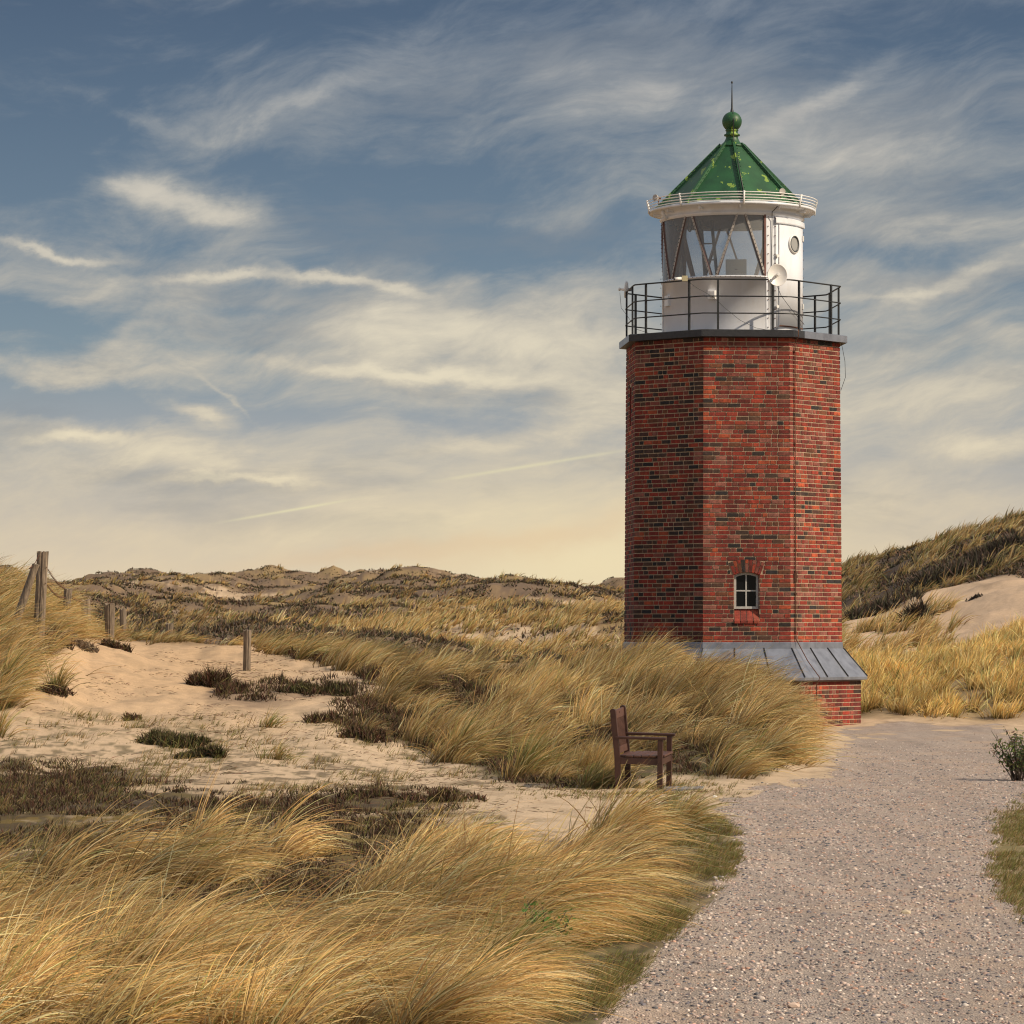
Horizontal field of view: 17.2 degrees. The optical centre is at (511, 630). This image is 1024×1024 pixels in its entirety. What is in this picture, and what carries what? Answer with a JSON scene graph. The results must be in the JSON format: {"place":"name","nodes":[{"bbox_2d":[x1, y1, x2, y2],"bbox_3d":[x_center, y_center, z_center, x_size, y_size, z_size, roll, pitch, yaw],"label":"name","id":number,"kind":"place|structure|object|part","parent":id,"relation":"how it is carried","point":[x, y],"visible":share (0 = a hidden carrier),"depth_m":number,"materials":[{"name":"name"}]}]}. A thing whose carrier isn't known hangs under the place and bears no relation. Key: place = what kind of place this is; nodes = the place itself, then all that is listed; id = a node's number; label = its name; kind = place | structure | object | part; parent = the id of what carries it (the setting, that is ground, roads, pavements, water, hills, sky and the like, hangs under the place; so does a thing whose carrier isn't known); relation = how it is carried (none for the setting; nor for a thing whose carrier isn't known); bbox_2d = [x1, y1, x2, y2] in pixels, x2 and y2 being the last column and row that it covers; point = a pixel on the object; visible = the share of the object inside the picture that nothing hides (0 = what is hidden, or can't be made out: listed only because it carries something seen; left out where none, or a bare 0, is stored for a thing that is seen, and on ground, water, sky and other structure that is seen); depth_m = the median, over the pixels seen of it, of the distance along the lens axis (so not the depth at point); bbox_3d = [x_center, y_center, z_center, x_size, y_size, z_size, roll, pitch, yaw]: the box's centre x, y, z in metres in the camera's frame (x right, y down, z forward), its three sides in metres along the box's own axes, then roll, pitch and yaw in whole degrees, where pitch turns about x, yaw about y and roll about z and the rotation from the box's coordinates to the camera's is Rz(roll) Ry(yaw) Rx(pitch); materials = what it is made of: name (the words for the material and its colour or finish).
{"place":"outdoors","nodes":[
{"label":"outdoors","id":0,"kind":"place"},
{"bbox_2d":[0,753,760,1023],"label":"foreground grass","id":1,"kind":"structure","parent":0,"point":[376,950],"depth_m":17.07,"materials":[{"name":"beige plant"}]},
{"bbox_2d":[0,520,1023,1023],"bbox_3d":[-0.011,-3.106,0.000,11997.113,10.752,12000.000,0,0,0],"label":"ground","id":2,"kind":"structure","parent":0,"point":[1000,602],"depth_m":37.23,"materials":[{"name":"beige sand"}]},
{"bbox_2d":[0,694,39,738],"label":"grass tussock","id":3,"kind":"object","parent":2,"relation":"on","point":[3,723],"depth_m":43.98,"materials":[{"name":"beige plant"}]},
{"bbox_2d":[0,631,50,681],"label":"grass tussock","id":4,"kind":"object","parent":2,"relation":"on","point":[9,664],"depth_m":48.98,"materials":[{"name":"yellow plant"}]},
{"bbox_2d":[14,563,38,623],"bbox_3d":[-7.954,-0.450,55.098,0.559,1.306,0.151,0,0,0],"label":"fence post","id":5,"kind":"object","parent":2,"relation":"on","point":[26,591],"visible":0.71,"depth_m":55.04,"materials":[{"name":"brown wood"}]},
{"bbox_2d":[34,551,48,640],"bbox_3d":[-7.707,-0.522,55.504,0.261,1.566,0.208,0,0,0],"label":"fence post","id":6,"kind":"object","parent":2,"relation":"on","point":[41,586],"visible":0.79,"depth_m":55.42,"materials":[{"name":"brown wood"}]},
{"bbox_2d":[46,567,64,588],"bbox_3d":[-7.742,-0.881,57.700,0.031,0.326,4.610,0,0,-4],"label":"barbed wire","id":7,"kind":"object","parent":6,"relation":"attached to","point":[55,580],"visible":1,"depth_m":57.51,"materials":[{"name":"metal"}]},
{"bbox_2d":[47,585,64,598],"bbox_3d":[-7.756,-0.670,57.700,0.031,0.230,4.609,0,0,-3],"label":"barbed wire","id":8,"kind":"object","parent":6,"relation":"attached to","point":[50,589],"visible":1,"depth_m":57.61,"materials":[{"name":"metal"}]},
{"bbox_2d":[24,619,77,650],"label":"heather clump","id":9,"kind":"object","parent":2,"relation":"on","point":[71,646],"visible":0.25,"depth_m":55.74,"materials":[{"name":"brown plant"}]},
{"bbox_2d":[35,681,76,697],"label":"heather clump","id":10,"kind":"object","parent":2,"relation":"on","point":[60,691],"visible":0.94,"depth_m":48.73,"materials":[{"name":"brown plant"}]},
{"bbox_2d":[28,648,92,692],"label":"grass tussock","id":11,"kind":"object","parent":2,"relation":"on","point":[61,681],"depth_m":49.19,"materials":[{"name":"plant"}]},
{"bbox_2d":[63,588,71,618],"bbox_3d":[-7.885,-0.339,59.998,0.225,0.842,0.143,0,0,0],"label":"fence post","id":12,"kind":"object","parent":2,"relation":"on","point":[67,592],"visible":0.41,"depth_m":59.94,"materials":[{"name":"brown wood"}]},
{"bbox_2d":[66,630,99,652],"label":"heather clump","id":13,"kind":"object","parent":2,"relation":"on","point":[86,645],"visible":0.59,"depth_m":57.23,"materials":[{"name":"brown plant"}]},
{"bbox_2d":[81,599,90,629],"bbox_3d":[-7.909,-0.181,63.000,0.225,0.825,0.211,0,0,0],"label":"fence post","id":14,"kind":"object","parent":2,"relation":"on","point":[86,608],"visible":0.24,"depth_m":62.93,"materials":[{"name":"brown wood"}]},
{"bbox_2d":[104,603,114,637],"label":"fence post","id":15,"kind":"object","parent":2,"relation":"on","point":[109,612],"visible":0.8,"depth_m":65.92,"materials":[{"name":"brown wood"}]},
{"bbox_2d":[99,636,133,652],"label":"heather clump","id":16,"kind":"object","parent":2,"relation":"on","point":[113,644],"visible":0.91,"depth_m":60.00,"materials":[{"name":"brown plant"}]},
{"bbox_2d":[120,608,126,634],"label":"fence post","id":17,"kind":"object","parent":2,"relation":"on","point":[123,617],"visible":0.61,"depth_m":70.94,"materials":[{"name":"brown wood"}]},
{"bbox_2d":[121,711,141,720],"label":"heather clump","id":18,"kind":"object","parent":2,"relation":"on","point":[131,716],"visible":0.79,"depth_m":47.48,"materials":[{"name":"brown plant"}]},
{"bbox_2d":[166,623,173,635],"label":"fence post","id":19,"kind":"object","parent":2,"relation":"on","point":[169,626],"visible":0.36,"depth_m":69.93,"materials":[{"name":"brown wood"}]},
{"bbox_2d":[135,727,211,748],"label":"heather clump","id":20,"kind":"object","parent":2,"relation":"on","point":[183,740],"visible":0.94,"depth_m":43.69,"materials":[{"name":"green plant"}]},
{"bbox_2d":[173,742,229,758],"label":"heather clump","id":21,"kind":"object","parent":2,"relation":"on","point":[206,751],"visible":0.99,"depth_m":41.84,"materials":[{"name":"green plant"}]},
{"bbox_2d":[0,553,410,709],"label":"hillock grass","id":22,"kind":"structure","parent":2,"relation":"on","point":[77,621],"depth_m":57.96,"materials":[{"name":"beige plant"}]},
{"bbox_2d":[182,663,241,687],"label":"heather clump","id":23,"kind":"object","parent":2,"relation":"on","point":[209,678],"visible":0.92,"depth_m":54.83,"materials":[{"name":"brown plant"}]},
{"bbox_2d":[212,678,249,693],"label":"heather clump","id":24,"kind":"object","parent":2,"relation":"on","point":[238,685],"visible":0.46,"depth_m":54.08,"materials":[{"name":"brown plant"}]},
{"bbox_2d":[243,630,251,670],"bbox_3d":[-4.621,0.396,59.196,0.154,0.838,0.164,0,0,0],"label":"fence post","id":25,"kind":"object","parent":2,"relation":"on","point":[247,649],"visible":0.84,"depth_m":59.14,"materials":[{"name":"brown wood"}]},
{"bbox_2d":[246,704,301,728],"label":"grass tussock","id":26,"kind":"object","parent":2,"relation":"on","point":[269,723],"depth_m":45.97,"materials":[{"name":"beige plant"}]},
{"bbox_2d":[251,735,306,759],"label":"grass tussock","id":27,"kind":"object","parent":2,"relation":"on","point":[279,756],"depth_m":41.98,"materials":[{"name":"beige plant"}]},
{"bbox_2d":[276,680,357,696],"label":"heather clump","id":28,"kind":"object","parent":2,"relation":"on","point":[301,685],"visible":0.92,"depth_m":52.92,"materials":[{"name":"brown plant"}]},
{"bbox_2d":[301,709,352,724],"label":"heather clump","id":29,"kind":"object","parent":2,"relation":"on","point":[314,716],"visible":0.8,"depth_m":47.28,"materials":[{"name":"brown plant"}]},
{"bbox_2d":[1,642,663,812],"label":"plant litter","id":30,"kind":"object","parent":2,"relation":"on","point":[392,759],"visible":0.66,"depth_m":43.61,"materials":[{"name":"brown plant"}]},
{"bbox_2d":[334,785,396,799],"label":"heather clump","id":31,"kind":"object","parent":30,"relation":"on","point":[373,792],"visible":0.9,"depth_m":35.52,"materials":[{"name":"brown plant"}]},
{"bbox_2d":[336,721,391,742],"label":"heather clump","id":32,"kind":"object","parent":2,"relation":"on","point":[366,733],"visible":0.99,"depth_m":45.33,"materials":[{"name":"brown plant"}]},
{"bbox_2d":[0,642,794,920],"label":"heather carpet","id":33,"kind":"object","parent":2,"relation":"on","point":[61,790],"visible":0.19,"depth_m":35.37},
{"bbox_2d":[397,783,489,802],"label":"heather clump","id":34,"kind":"object","parent":2,"relation":"on","point":[445,794],"visible":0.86,"depth_m":35.25,"materials":[{"name":"brown plant"}]},
{"bbox_2d":[408,690,531,761],"bbox_3d":[-0.580,1.213,43.841,1.832,0.989,1.801,0,0,0],"label":"grass tussock","id":35,"kind":"object","parent":2,"relation":"on","point":[470,733],"depth_m":43.70,"materials":[{"name":"beige plant"}]},
{"bbox_2d":[458,799,555,852],"bbox_3d":[-0.064,1.433,24.292,0.811,0.699,0.878,0,0,36],"label":"grass tussock","id":36,"kind":"object","parent":2,"relation":"on","point":[494,828],"depth_m":24.42,"materials":[{"name":"beige plant"}]},
{"bbox_2d":[0,697,1023,1022],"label":"short turf","id":37,"kind":"structure","parent":2,"relation":"on","point":[626,977],"depth_m":29.50,"materials":[{"name":"green plant"}]},
{"bbox_2d":[1,514,1023,669],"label":"distant heather","id":38,"kind":"object","parent":2,"relation":"on","point":[221,625],"visible":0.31,"depth_m":140.21,"materials":[{"name":"brown plant"}]},
{"bbox_2d":[12,505,1023,669],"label":"distant dune grass","id":39,"kind":"structure","parent":2,"relation":"on","point":[471,620],"depth_m":119.34,"materials":[{"name":"beige plant"}]},
{"bbox_2d":[468,713,588,778],"bbox_3d":[0.235,1.352,40.509,1.815,0.884,1.688,0,0,0],"label":"grass tussock","id":40,"kind":"object","parent":2,"relation":"on","point":[531,748],"depth_m":40.46,"materials":[{"name":"beige plant"}]},
{"bbox_2d":[440,851,639,979],"bbox_3d":[0.145,1.452,16.948,1.062,0.682,1.079,0,0,0],"label":"grass tussock","id":41,"kind":"object","parent":2,"relation":"on","point":[515,934],"depth_m":16.99,"materials":[{"name":"yellow plant"}]},
{"bbox_2d":[522,897,575,945],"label":"leafy plant","id":42,"kind":"object","parent":2,"relation":"on","point":[525,910],"visible":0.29,"depth_m":18.57,"materials":[{"name":"green plant"}]},
{"bbox_2d":[259,622,864,786],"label":"mound grass","id":43,"kind":"structure","parent":2,"relation":"on","point":[717,692],"depth_m":49.18,"materials":[{"name":"yellow plant"}]},
{"bbox_2d":[469,786,685,928],"bbox_3d":[0.388,1.332,19.930,1.378,0.896,1.278,0,0,0],"label":"grass tussock","id":44,"kind":"object","parent":2,"relation":"on","point":[581,866],"depth_m":19.95,"materials":[{"name":"beige plant"}]},
{"bbox_2d":[556,756,628,789],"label":"grass tussock","id":45,"kind":"object","parent":2,"relation":"on","point":[593,780],"depth_m":38.19,"materials":[{"name":"plant"}]},
{"bbox_2d":[610,705,675,789],"bbox_3d":[1.467,1.323,38.079,0.636,0.925,0.682,1,3,12],"label":"garden chair","id":46,"kind":"object","parent":2,"relation":"on","point":[659,757],"visible":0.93,"depth_m":37.82,"materials":[{"name":"brown wood"}]},
{"bbox_2d":[671,860,692,872],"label":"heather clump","id":47,"kind":"object","parent":2,"relation":"on","point":[682,867],"visible":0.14,"depth_m":24.67,"materials":[{"name":"brown plant"}]},
{"bbox_2d":[663,786,703,790],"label":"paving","id":48,"kind":"structure","parent":2,"relation":"on","point":[682,788],"depth_m":37.54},
{"bbox_2d":[663,772,755,831],"bbox_3d":[1.692,1.513,29.939,0.978,0.552,0.930,0,0,0],"label":"grass tussock","id":49,"kind":"object","parent":2,"relation":"on","point":[696,807],"depth_m":29.97,"materials":[{"name":"beige plant"}]},
{"bbox_2d":[618,81,867,725],"bbox_3d":[4.150,-4.125,64.000,4.832,12.490,4.832,0,0,-4],"label":"lighthouse","id":50,"kind":"object","parent":2,"relation":"on","point":[733,490],"visible":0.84,"depth_m":62.51,"materials":[{"name":"red brick"}]},
{"bbox_2d":[673,221,692,231],"bbox_3d":[3.206,-7.574,63.535,0.383,0.215,0.028,0,0,0],"label":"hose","id":51,"kind":"object","parent":50,"relation":"hanging from","point":[680,230],"visible":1,"depth_m":63.52,"materials":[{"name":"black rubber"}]},
{"bbox_2d":[699,221,717,275],"bbox_3d":[3.749,-6.625,63.672,0.466,2.157,0.170,0,0,4],"label":"ladder","id":52,"kind":"object","parent":50,"relation":"on","point":[713,246],"visible":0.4,"depth_m":63.68,"materials":[{"name":"grey metal"}]},
{"bbox_2d":[734,572,757,622],"bbox_3d":[4.288,-0.610,62.164,0.451,0.960,0.072,0,0,-4],"label":"window","id":53,"kind":"structure","parent":50,"relation":"in","point":[745,583],"depth_m":62.15,"materials":[{"name":"paint"}]},
{"bbox_2d":[775,217,804,330],"bbox_3d":[5.237,-6.635,63.283,0.186,2.090,1.105,0,0,33],"label":"door","id":54,"kind":"structure","parent":50,"relation":"in","point":[789,239],"depth_m":63.10,"materials":[{"name":"white paint"}]},
{"bbox_2d":[699,726,794,775],"bbox_3d":[2.796,1.397,40.759,1.096,0.704,1.330,0,0,-38],"label":"grass tussock","id":55,"kind":"object","parent":2,"relation":"on","point":[721,765],"depth_m":40.59,"materials":[{"name":"beige plant"}]},
{"bbox_2d":[712,705,857,773],"bbox_3d":[3.387,1.353,42.212,1.827,0.851,1.517,0,0,0],"label":"grass tussock","id":56,"kind":"object","parent":2,"relation":"on","point":[785,743],"depth_m":42.19,"materials":[{"name":"beige plant"}]},
{"bbox_2d":[787,1002,799,1007],"bbox_3d":[1.331,1.768,16.044,0.064,0.025,0.045,0,0,0],"label":"stone","id":57,"kind":"object","parent":2,"relation":"on","point":[793,1005],"visible":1,"depth_m":16.03,"materials":[{"name":"beige stone"}]},
{"bbox_2d":[842,583,925,620],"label":"heather clump","id":58,"kind":"object","parent":2,"relation":"on","point":[885,605],"visible":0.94,"depth_m":111.68,"materials":[{"name":"brown plant"}]},
{"bbox_2d":[900,909,910,913],"bbox_3d":[2.453,1.749,21.135,0.067,0.030,0.051,0,0,0],"label":"stone","id":59,"kind":"object","parent":2,"relation":"on","point":[904,911],"visible":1,"depth_m":21.12,"materials":[{"name":"beige stone"}]},
{"bbox_2d":[894,595,937,625],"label":"heather clump","id":60,"kind":"object","parent":2,"relation":"on","point":[913,610],"visible":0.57,"depth_m":100.81,"materials":[{"name":"brown plant"}]},
{"bbox_2d":[876,559,963,600],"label":"heather clump","id":61,"kind":"object","parent":2,"relation":"on","point":[928,576],"visible":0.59,"depth_m":119.78,"materials":[{"name":"brown plant"}]},
{"bbox_2d":[909,529,1023,588],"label":"heather clump","id":62,"kind":"object","parent":2,"relation":"on","point":[976,557],"visible":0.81,"depth_m":120.74,"materials":[{"name":"plant"}]},
{"bbox_2d":[965,592,982,600],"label":"heather clump","id":63,"kind":"object","parent":2,"relation":"on","point":[975,596],"visible":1,"depth_m":103.92,"materials":[{"name":"brown plant"}]},
{"bbox_2d":[987,726,1023,780],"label":"leafy shrub","id":64,"kind":"object","parent":2,"relation":"on","point":[1017,759],"visible":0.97,"depth_m":40.16,"materials":[{"name":"green plant"}]},
{"bbox_2d":[0,0,1023,585],"label":"sky","id":65,"kind":"structure","parent":0,"point":[302,285],"materials":[{"name":"blue"}]},
{"bbox_2d":[726,259,746,274],"bbox_3d":[4.191,-6.240,63.441,0.390,1.380,0.372,0,0,4],"label":"cabinet","id":66,"kind":"object","parent":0,"point":[736,266],"visible":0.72,"depth_m":63.27,"materials":[{"name":"grey metal"}]},
{"bbox_3d":[4.211,-6.270,63.263,0.360,1.280,0.021,0,0,4],"label":"door","id":67,"kind":"part","parent":66,"relation":"part of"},
{"bbox_2d":[593,733,1023,1023],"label":"loose gravel","id":68,"kind":"structure","parent":0,"point":[858,980],"depth_m":21.65,"materials":[{"name":"grey gravel"}]},
{"bbox_2d":[841,585,1023,720],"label":"bank grass","id":69,"kind":"structure","parent":0,"point":[933,660],"depth_m":71.67,"materials":[{"name":"yellow plant"}]}
]}

